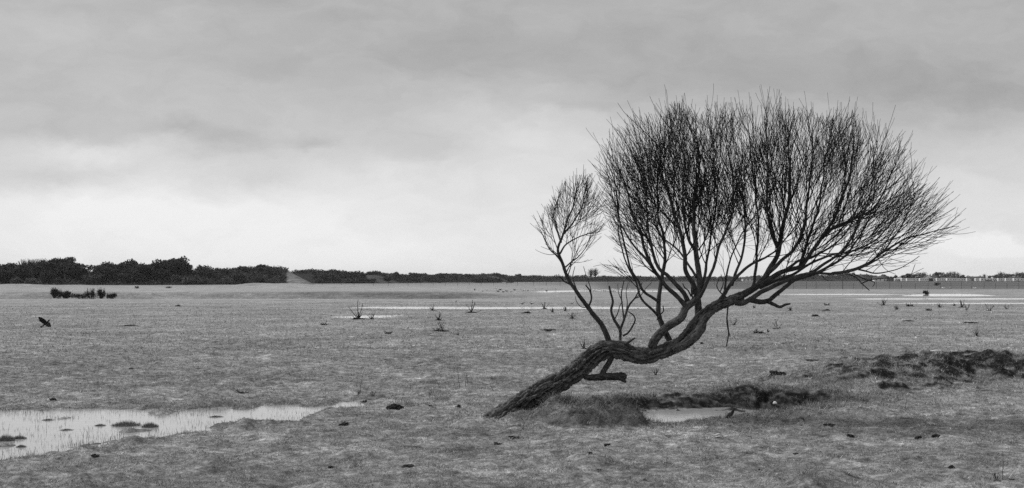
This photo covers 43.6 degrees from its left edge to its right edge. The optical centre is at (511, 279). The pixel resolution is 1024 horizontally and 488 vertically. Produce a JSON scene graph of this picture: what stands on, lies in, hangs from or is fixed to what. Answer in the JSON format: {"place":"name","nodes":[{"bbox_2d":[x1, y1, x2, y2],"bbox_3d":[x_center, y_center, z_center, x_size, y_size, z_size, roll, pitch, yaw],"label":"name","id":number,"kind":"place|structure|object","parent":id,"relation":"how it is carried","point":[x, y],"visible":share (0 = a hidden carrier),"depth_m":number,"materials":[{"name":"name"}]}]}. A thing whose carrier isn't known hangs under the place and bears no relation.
{"place":"outdoors","nodes":[
{"label":"outdoors","id":0,"kind":"place"},
{"bbox_2d":[11,270,312,284],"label":"dunes","id":1,"kind":"structure","parent":0,"point":[291,277],"depth_m":414.28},
{"bbox_2d":[0,266,11,271],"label":"tree","id":2,"kind":"object","parent":1,"relation":"on","point":[4,268],"visible":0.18,"depth_m":387.74,"materials":[{"name":"grey plant"}]},
{"bbox_2d":[0,269,15,283],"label":"tree","id":3,"kind":"object","parent":1,"relation":"on","point":[2,273],"visible":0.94,"depth_m":377.72,"materials":[{"name":"grey plant"}]},
{"bbox_2d":[2,271,16,282],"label":"tree","id":4,"kind":"object","parent":1,"relation":"on","point":[7,280],"visible":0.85,"depth_m":378.78,"materials":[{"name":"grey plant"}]},
{"bbox_2d":[5,263,24,268],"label":"tree","id":5,"kind":"object","parent":1,"relation":"on","point":[11,266],"visible":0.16,"depth_m":407.83,"materials":[{"name":"grey plant"}]},
{"bbox_2d":[12,267,23,274],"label":"tree","id":6,"kind":"object","parent":1,"relation":"on","point":[14,269],"visible":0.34,"depth_m":395.18,"materials":[{"name":"grey plant"}]},
{"bbox_2d":[16,267,29,278],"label":"tree","id":7,"kind":"object","parent":1,"relation":"on","point":[24,274],"visible":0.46,"depth_m":395.87,"materials":[{"name":"grey plant"}]},
{"bbox_2d":[26,264,46,278],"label":"tree","id":8,"kind":"object","parent":1,"relation":"on","point":[37,267],"visible":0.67,"depth_m":389.51,"materials":[{"name":"grey plant"}]},
{"bbox_2d":[31,269,45,279],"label":"tree","id":9,"kind":"object","parent":1,"relation":"on","point":[35,273],"visible":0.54,"depth_m":387.68,"materials":[{"name":"grey plant"}]},
{"bbox_2d":[37,260,58,276],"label":"tree","id":10,"kind":"object","parent":1,"relation":"on","point":[48,264],"visible":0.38,"depth_m":398.82,"materials":[{"name":"grey plant"}]},
{"bbox_2d":[40,269,56,283],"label":"tree","id":11,"kind":"object","parent":1,"relation":"on","point":[51,276],"visible":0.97,"depth_m":373.61,"materials":[{"name":"grey plant"}]},
{"bbox_2d":[49,257,64,265],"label":"tree","id":12,"kind":"object","parent":1,"relation":"on","point":[53,260],"visible":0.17,"depth_m":410.32,"materials":[{"name":"grey plant"}]},
{"bbox_2d":[59,258,72,264],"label":"tree","id":13,"kind":"object","parent":1,"relation":"on","point":[64,260],"visible":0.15,"depth_m":419.69,"materials":[{"name":"grey plant"}]},
{"bbox_2d":[62,257,75,261],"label":"tree","id":14,"kind":"object","parent":1,"relation":"on","point":[72,259],"visible":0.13,"depth_m":432.07,"materials":[{"name":"grey plant"}]},
{"bbox_2d":[63,263,82,279],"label":"tree","id":15,"kind":"object","parent":1,"relation":"on","point":[70,273],"visible":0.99,"depth_m":389.85,"materials":[{"name":"grey plant"}]},
{"bbox_2d":[81,265,90,277],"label":"tree","id":16,"kind":"object","parent":1,"relation":"on","point":[86,268],"visible":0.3,"depth_m":400.25,"materials":[{"name":"grey plant"}]},
{"bbox_2d":[81,273,101,282],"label":"bush","id":17,"kind":"object","parent":1,"relation":"on","point":[88,278],"visible":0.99,"depth_m":374.75,"materials":[{"name":"black plant"}]},
{"bbox_2d":[89,265,106,275],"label":"tree","id":18,"kind":"object","parent":1,"relation":"on","point":[96,271],"visible":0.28,"depth_m":385.23,"materials":[{"name":"grey plant"}]},
{"bbox_2d":[98,266,117,282],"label":"tree","id":19,"kind":"object","parent":1,"relation":"on","point":[110,276],"visible":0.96,"depth_m":380.54,"materials":[{"name":"grey plant"}]},
{"bbox_2d":[104,261,116,269],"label":"tree","id":20,"kind":"object","parent":1,"relation":"on","point":[111,264],"visible":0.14,"depth_m":412.02,"materials":[{"name":"grey plant"}]},
{"bbox_2d":[113,273,126,280],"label":"bush","id":21,"kind":"object","parent":1,"relation":"on","point":[116,279],"visible":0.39,"depth_m":384.10,"materials":[{"name":"black plant"}]},
{"bbox_2d":[114,262,134,271],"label":"tree","id":22,"kind":"object","parent":1,"relation":"on","point":[122,266],"visible":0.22,"depth_m":401.67,"materials":[{"name":"grey plant"}]},
{"bbox_2d":[121,258,136,263],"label":"tree","id":23,"kind":"object","parent":1,"relation":"on","point":[128,261],"visible":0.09,"depth_m":416.76,"materials":[{"name":"grey plant"}]},
{"bbox_2d":[125,263,144,273],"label":"tree","id":24,"kind":"object","parent":1,"relation":"on","point":[130,267],"visible":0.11,"depth_m":393.72,"materials":[{"name":"grey plant"}]},
{"bbox_2d":[128,271,147,283],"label":"tree","id":25,"kind":"object","parent":1,"relation":"on","point":[137,277],"visible":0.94,"depth_m":374.53,"materials":[{"name":"grey plant"}]},
{"bbox_2d":[133,263,157,281],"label":"tree","id":26,"kind":"object","parent":1,"relation":"on","point":[141,266],"visible":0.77,"depth_m":385.56,"materials":[{"name":"grey plant"}]},
{"bbox_2d":[138,265,155,280],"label":"tree","id":27,"kind":"object","parent":1,"relation":"on","point":[144,269],"visible":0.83,"depth_m":385.72,"materials":[{"name":"grey plant"}]},
{"bbox_2d":[152,259,170,278],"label":"tree","id":28,"kind":"object","parent":1,"relation":"on","point":[164,265],"visible":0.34,"depth_m":399.78,"materials":[{"name":"grey plant"}]},
{"bbox_2d":[170,274,186,282],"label":"bush","id":29,"kind":"object","parent":1,"relation":"on","point":[176,278],"visible":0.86,"depth_m":382.79,"materials":[{"name":"black plant"}]},
{"bbox_2d":[168,258,191,273],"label":"tree","id":30,"kind":"object","parent":1,"relation":"on","point":[176,262],"visible":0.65,"depth_m":399.24,"materials":[{"name":"grey plant"}]},
{"bbox_2d":[171,260,193,276],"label":"tree","id":31,"kind":"object","parent":1,"relation":"on","point":[185,267],"visible":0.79,"depth_m":396.78,"materials":[{"name":"grey plant"}]},
{"bbox_2d":[192,277,201,284],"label":"bush","id":32,"kind":"object","parent":1,"relation":"on","point":[196,280],"visible":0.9,"depth_m":387.24,"materials":[{"name":"black plant"}]},
{"bbox_2d":[192,269,202,275],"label":"bush","id":33,"kind":"object","parent":1,"relation":"on","point":[196,273],"visible":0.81,"depth_m":416.47,"materials":[{"name":"black plant"}]},
{"bbox_2d":[200,277,208,284],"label":"bush","id":34,"kind":"object","parent":1,"relation":"on","point":[205,280],"visible":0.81,"depth_m":393.27,"materials":[{"name":"black plant"}]},
{"bbox_2d":[203,267,216,276],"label":"bush","id":35,"kind":"object","parent":1,"relation":"on","point":[210,271],"visible":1,"depth_m":414.21,"materials":[{"name":"black plant"}]},
{"bbox_2d":[219,269,229,274],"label":"bush","id":36,"kind":"object","parent":1,"relation":"on","point":[224,271],"visible":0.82,"depth_m":433.01,"materials":[{"name":"black plant"}]},
{"bbox_2d":[219,277,232,284],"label":"bush","id":37,"kind":"object","parent":1,"relation":"on","point":[226,280],"visible":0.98,"depth_m":404.83,"materials":[{"name":"black plant"}]},
{"bbox_2d":[232,271,246,280],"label":"bush","id":38,"kind":"object","parent":1,"relation":"on","point":[240,276],"visible":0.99,"depth_m":412.64,"materials":[{"name":"black plant"}]},
{"bbox_2d":[240,266,249,271],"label":"bush","id":39,"kind":"object","parent":1,"relation":"on","point":[244,268],"visible":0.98,"depth_m":437.50,"materials":[{"name":"black plant"}]},
{"bbox_2d":[256,267,263,271],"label":"bush","id":40,"kind":"object","parent":1,"relation":"on","point":[260,269],"visible":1,"depth_m":434.95,"materials":[{"name":"black plant"}]},
{"bbox_2d":[263,266,272,271],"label":"bush","id":41,"kind":"object","parent":1,"relation":"on","point":[268,269],"visible":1,"depth_m":432.75,"materials":[{"name":"black plant"}]},
{"bbox_2d":[275,275,283,282],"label":"bush","id":42,"kind":"object","parent":1,"relation":"on","point":[281,278],"visible":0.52,"depth_m":411.36,"materials":[{"name":"black plant"}]},
{"bbox_2d":[0,403,351,458],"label":"grass","id":43,"kind":"structure","parent":0,"point":[114,430],"depth_m":13.78,"materials":[{"name":"grey plant"}]},
{"bbox_2d":[0,400,371,459],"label":"water","id":44,"kind":"structure","parent":0,"point":[80,423],"depth_m":14.45,"materials":[{"name":"grey liquid"}]},
{"bbox_2d":[0,433,14,441],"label":"tussock","id":45,"kind":"object","parent":44,"relation":"on","point":[8,437],"visible":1,"depth_m":12.71,"materials":[{"name":"grey plant"}]},
{"bbox_2d":[12,435,25,438],"bbox_3d":[-4.963,1.581,12.883,0.165,0.058,0.142,0,0,0],"label":"tussock","id":46,"kind":"object","parent":44,"relation":"on","point":[20,437],"visible":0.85,"depth_m":12.86,"materials":[{"name":"grey plant"}]},
{"bbox_2d":[111,420,139,426],"bbox_3d":[-4.232,1.569,14.055,0.358,0.083,0.304,0,0,0],"label":"tussock","id":47,"kind":"object","parent":44,"relation":"on","point":[125,424],"visible":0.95,"depth_m":14.01,"materials":[{"name":"grey plant"}]},
{"bbox_2d":[141,422,158,427],"bbox_3d":[-3.937,1.569,13.903,0.214,0.083,0.194,0,0,0],"label":"tussock","id":48,"kind":"object","parent":44,"relation":"on","point":[151,425],"visible":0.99,"depth_m":13.88,"materials":[{"name":"grey plant"}]},
{"bbox_2d":[232,387,249,393],"bbox_3d":[-3.731,1.532,17.702,0.297,0.137,0.194,0,0,0],"label":"weed","id":49,"kind":"object","parent":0,"point":[242,392],"visible":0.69,"depth_m":17.65,"materials":[{"name":"plant"}]},
{"bbox_2d":[334,315,401,317],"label":"water","id":50,"kind":"structure","parent":0,"point":[375,316],"depth_m":55.70,"materials":[{"name":"grey liquid"}]},
{"bbox_2d":[0,281,1023,487],"bbox_3d":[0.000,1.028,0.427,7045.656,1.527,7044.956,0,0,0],"label":"ground","id":51,"kind":"structure","parent":0,"point":[297,294],"depth_m":19.06,"materials":[{"name":"grey plant"}]},
{"bbox_2d":[10,277,22,283],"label":"bush","id":52,"kind":"object","parent":51,"relation":"on","point":[16,280],"visible":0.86,"depth_m":367.08,"materials":[{"name":"grey plant"}]},
{"bbox_2d":[24,277,41,283],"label":"bush","id":53,"kind":"object","parent":51,"relation":"on","point":[32,281],"visible":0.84,"depth_m":366.05,"materials":[{"name":"grey plant"}]},
{"bbox_2d":[38,317,50,327],"bbox_3d":[-13.853,1.270,37.964,0.611,0.182,0.366,23,51,36],"label":"bird","id":54,"kind":"object","parent":51,"relation":"on","point":[44,322],"visible":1,"depth_m":38.00},
{"bbox_2d":[49,287,62,298],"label":"shrub","id":55,"kind":"object","parent":51,"relation":"on","point":[54,292],"visible":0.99,"depth_m":110.14,"materials":[{"name":"black plant"}]},
{"bbox_2d":[58,289,72,298],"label":"shrub","id":56,"kind":"object","parent":51,"relation":"on","point":[66,293],"visible":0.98,"depth_m":110.19,"materials":[{"name":"black plant"}]},
{"bbox_2d":[71,293,89,298],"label":"shrub","id":57,"kind":"object","parent":51,"relation":"on","point":[80,296],"visible":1,"depth_m":108.50,"materials":[{"name":"black plant"}]},
{"bbox_2d":[84,288,96,298],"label":"shrub","id":58,"kind":"object","parent":51,"relation":"on","point":[91,293],"visible":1,"depth_m":108.59,"materials":[{"name":"black plant"}]},
{"bbox_2d":[96,287,105,298],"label":"shrub","id":59,"kind":"object","parent":51,"relation":"on","point":[101,295],"visible":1,"depth_m":109.00,"materials":[{"name":"black plant"}]},
{"bbox_2d":[106,292,116,298],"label":"shrub","id":60,"kind":"object","parent":51,"relation":"on","point":[111,296],"visible":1,"depth_m":108.88,"materials":[{"name":"black plant"}]},
{"bbox_2d":[182,277,192,284],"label":"bush","id":61,"kind":"object","parent":51,"relation":"on","point":[187,281],"visible":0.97,"depth_m":378.92,"materials":[{"name":"grey plant"}]},
{"bbox_2d":[250,273,261,282],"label":"bush","id":62,"kind":"object","parent":51,"relation":"on","point":[257,279],"visible":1,"depth_m":408.03,"materials":[{"name":"black plant"}]},
{"bbox_2d":[268,277,280,282],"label":"bush","id":63,"kind":"object","parent":51,"relation":"on","point":[275,280],"visible":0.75,"depth_m":402.87,"materials":[{"name":"grey plant"}]},
{"bbox_2d":[0,265,567,284],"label":"scrub","id":64,"kind":"object","parent":51,"relation":"on","point":[77,281],"visible":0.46,"depth_m":457.60,"materials":[{"name":"black plant"}]},
{"bbox_2d":[344,277,352,283],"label":"bush","id":65,"kind":"object","parent":51,"relation":"on","point":[348,280],"visible":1,"depth_m":525.99,"materials":[{"name":"grey plant"}]},
{"bbox_2d":[350,302,364,318],"bbox_3d":[-6.075,1.193,50.669,0.792,0.836,0.458,0,0,0],"label":"weed","id":66,"kind":"object","parent":51,"relation":"on","point":[358,316],"visible":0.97,"depth_m":50.63,"materials":[{"name":"plant"}]},
{"bbox_2d":[386,403,403,409],"bbox_3d":[-1.429,1.546,15.528,0.233,0.095,0.240,0,0,26],"label":"molehill","id":67,"kind":"object","parent":51,"relation":"on","point":[393,406],"visible":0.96,"depth_m":15.47,"materials":[{"name":"soil"}]},
{"bbox_2d":[401,464,413,467],"bbox_3d":[-0.869,1.562,10.747,0.149,0.030,0.148,0,0,-14],"label":"earth clod","id":68,"kind":"object","parent":51,"relation":"on","point":[408,465],"visible":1,"depth_m":10.71,"materials":[{"name":"black soil"}]},
{"bbox_2d":[425,278,433,282],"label":"bush","id":69,"kind":"object","parent":51,"relation":"on","point":[429,280],"visible":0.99,"depth_m":662.99,"materials":[{"name":"grey plant"}]},
{"bbox_2d":[436,278,443,282],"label":"bush","id":70,"kind":"object","parent":51,"relation":"on","point":[440,280],"visible":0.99,"depth_m":642.83,"materials":[{"name":"grey plant"}]},
{"bbox_2d":[438,317,447,331],"bbox_3d":[-2.066,1.371,38.854,0.388,0.453,0.308,0,0,0],"label":"weed","id":71,"kind":"object","parent":51,"relation":"on","point":[442,330],"visible":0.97,"depth_m":38.90,"materials":[{"name":"plant"}]},
{"bbox_2d":[466,301,478,312],"bbox_3d":[-1.926,1.277,60.561,0.801,0.644,0.478,0,0,33],"label":"weed","id":72,"kind":"object","parent":51,"relation":"on","point":[471,310],"visible":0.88,"depth_m":60.55,"materials":[{"name":"plant"}]},
{"bbox_2d":[472,278,482,282],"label":"bush","id":73,"kind":"object","parent":51,"relation":"on","point":[477,280],"visible":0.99,"depth_m":640.98,"materials":[{"name":"grey plant"}]},
{"bbox_2d":[484,277,491,282],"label":"bush","id":74,"kind":"object","parent":51,"relation":"on","point":[487,280],"visible":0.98,"depth_m":653.72,"materials":[{"name":"grey plant"}]},
{"bbox_2d":[493,278,502,282],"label":"bush","id":75,"kind":"object","parent":51,"relation":"on","point":[498,280],"visible":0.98,"depth_m":657.49,"materials":[{"name":"grey plant"}]},
{"bbox_2d":[506,278,513,282],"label":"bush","id":76,"kind":"object","parent":51,"relation":"on","point":[509,280],"visible":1,"depth_m":652.35,"materials":[{"name":"grey plant"}]},
{"bbox_2d":[480,84,971,418],"bbox_3d":[2.436,-0.201,14.554,5.644,4.115,2.897,0,0,0],"label":"tree","id":77,"kind":"object","parent":51,"relation":"on","point":[580,367],"visible":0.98,"depth_m":14.40,"materials":[{"name":"black plant"}]},
{"bbox_2d":[725,409,734,418],"bbox_3d":[2.458,1.527,14.440,0.115,0.142,0.062,0,0,0],"label":"snag","id":78,"kind":"object","parent":51,"relation":"on","point":[730,414],"visible":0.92,"depth_m":14.43,"materials":[{"name":"black wood"}]},
{"bbox_2d":[473,348,1023,426],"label":"grass","id":79,"kind":"structure","parent":51,"relation":"on","point":[805,371],"depth_m":18.36,"materials":[{"name":"grey plant"}]},
{"bbox_2d":[551,274,996,280],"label":"scrub","id":80,"kind":"object","parent":51,"relation":"on","point":[618,278],"visible":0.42,"depth_m":1081.26,"materials":[{"name":"black plant"}]},
{"bbox_2d":[769,370,785,375],"bbox_3d":[3.975,1.405,19.181,0.295,0.101,0.303,0,0,0],"label":"earth clod","id":81,"kind":"object","parent":51,"relation":"on","point":[773,372],"visible":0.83,"depth_m":19.13,"materials":[{"name":"black soil"}]},
{"bbox_2d":[793,279,961,288],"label":"fence","id":82,"kind":"object","parent":51,"relation":"on","point":[862,285],"visible":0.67,"depth_m":214.98,"materials":[{"name":"grey wood"}]},
{"bbox_2d":[872,275,886,280],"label":"house","id":83,"kind":"structure","parent":51,"relation":"on","point":[882,276],"depth_m":1251.61,"materials":[{"name":"stone"}]},
{"bbox_2d":[919,278,928,280],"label":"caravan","id":84,"kind":"object","parent":51,"relation":"on","point":[923,279],"visible":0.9,"depth_m":1229.00,"materials":[{"name":"white"}]},
{"bbox_2d":[926,275,937,280],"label":"house","id":85,"kind":"structure","parent":51,"relation":"on","point":[934,277],"depth_m":1238.00,"materials":[{"name":"stone"}]},
{"bbox_2d":[946,278,956,280],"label":"caravan","id":86,"kind":"object","parent":51,"relation":"on","point":[951,279],"visible":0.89,"depth_m":1210.00,"materials":[{"name":"white"}]},
{"bbox_2d":[969,275,983,280],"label":"house","id":87,"kind":"structure","parent":51,"relation":"on","point":[972,278],"depth_m":1239.74,"materials":[{"name":"grey brick"}]},
{"bbox_2d":[979,278,992,280],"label":"caravan","id":88,"kind":"object","parent":51,"relation":"on","point":[982,279],"visible":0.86,"depth_m":1214.00,"materials":[{"name":"white"}]},
{"bbox_2d":[988,472,1000,481],"bbox_3d":[3.756,1.534,9.948,0.099,0.091,0.059,0,0,-18],"label":"weed","id":89,"kind":"object","parent":51,"relation":"on","point":[995,479],"visible":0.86,"depth_m":9.94,"materials":[{"name":"plant"}]},
{"bbox_2d":[1000,273,1009,277],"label":"tree","id":90,"kind":"object","parent":51,"relation":"on","point":[1005,275],"visible":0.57,"depth_m":1300.84,"materials":[{"name":"grey plant"}]},
{"bbox_2d":[1013,278,1023,280],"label":"caravan","id":91,"kind":"object","parent":51,"relation":"on","point":[1017,279],"visible":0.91,"depth_m":1212.00,"materials":[{"name":"white"}]},
{"bbox_2d":[0,344,1023,414],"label":"grass","id":92,"kind":"structure","parent":0,"point":[548,366],"depth_m":19.65,"materials":[{"name":"grey plant"}]},
{"bbox_2d":[0,302,1023,353],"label":"grass","id":93,"kind":"structure","parent":0,"point":[643,327],"depth_m":39.98,"materials":[{"name":"grey plant"}]},
{"bbox_2d":[0,0,1023,277],"label":"sky","id":94,"kind":"structure","parent":0,"point":[429,137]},
{"bbox_2d":[351,307,681,308],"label":"water","id":95,"kind":"structure","parent":0,"point":[505,307],"depth_m":73.76,"materials":[{"name":"grey liquid"}]},
{"bbox_2d":[541,290,611,291],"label":"water","id":96,"kind":"structure","parent":0,"point":[571,291],"depth_m":174.06,"materials":[{"name":"grey liquid"}]},
{"bbox_2d":[293,273,887,283],"bbox_3d":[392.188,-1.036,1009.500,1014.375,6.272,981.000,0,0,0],"label":"dunes","id":97,"kind":"structure","parent":0,"point":[309,276],"depth_m":929.15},
{"bbox_2d":[314,278,323,283],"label":"bush","id":98,"kind":"object","parent":97,"relation":"on","point":[319,280],"visible":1,"depth_m":519.30,"materials":[{"name":"grey plant"}]},
{"bbox_2d":[321,275,330,281],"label":"bush","id":99,"kind":"object","parent":97,"relation":"on","point":[326,278],"visible":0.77,"depth_m":529.41,"materials":[{"name":"black plant"}]},
{"bbox_2d":[341,271,352,275],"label":"bush","id":100,"kind":"object","parent":97,"relation":"on","point":[350,273],"visible":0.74,"depth_m":557.04,"materials":[{"name":"black plant"}]},
{"bbox_2d":[356,278,365,282],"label":"bush","id":101,"kind":"object","parent":97,"relation":"on","point":[363,280],"visible":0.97,"depth_m":536.67,"materials":[{"name":"grey plant"}]},
{"bbox_2d":[385,273,393,280],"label":"bush","id":102,"kind":"object","parent":97,"relation":"on","point":[389,277],"visible":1,"depth_m":583.89,"materials":[{"name":"black plant"}]},
{"bbox_2d":[587,269,595,276],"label":"tree","id":103,"kind":"object","parent":97,"relation":"on","point":[591,272],"visible":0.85,"depth_m":1031.10,"materials":[{"name":"grey plant"}]},
{"bbox_2d":[741,276,752,280],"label":"house","id":104,"kind":"structure","parent":97,"relation":"on","point":[750,278],"depth_m":1180.14,"materials":[{"name":"stone"}]},
{"bbox_2d":[862,275,873,280],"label":"tree","id":105,"kind":"object","parent":97,"relation":"on","point":[869,277],"visible":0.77,"depth_m":1308.34,"materials":[{"name":"grey plant"}]},
{"bbox_2d":[617,291,667,291],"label":"water","id":106,"kind":"structure","parent":0,"point":[641,291],"depth_m":174.06,"materials":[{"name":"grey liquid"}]},
{"bbox_2d":[640,407,756,421],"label":"water","id":107,"kind":"structure","parent":0,"point":[684,414],"depth_m":15.88,"materials":[{"name":"grey liquid"}]},
{"bbox_2d":[782,294,905,294],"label":"water","id":108,"kind":"structure","parent":0,"point":[843,294],"depth_m":138.70,"materials":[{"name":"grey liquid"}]},
{"bbox_2d":[861,298,1023,299],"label":"water","id":109,"kind":"structure","parent":0,"point":[944,298],"depth_m":109.13,"materials":[{"name":"grey liquid"}]},
{"bbox_2d":[901,294,993,295],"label":"water","id":110,"kind":"structure","parent":0,"point":[946,295],"depth_m":129.90,"materials":[{"name":"grey liquid"}]},
{"bbox_2d":[898,303,1023,303],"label":"water","id":111,"kind":"structure","parent":0,"point":[963,303],"depth_m":86.17,"materials":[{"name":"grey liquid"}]}
]}

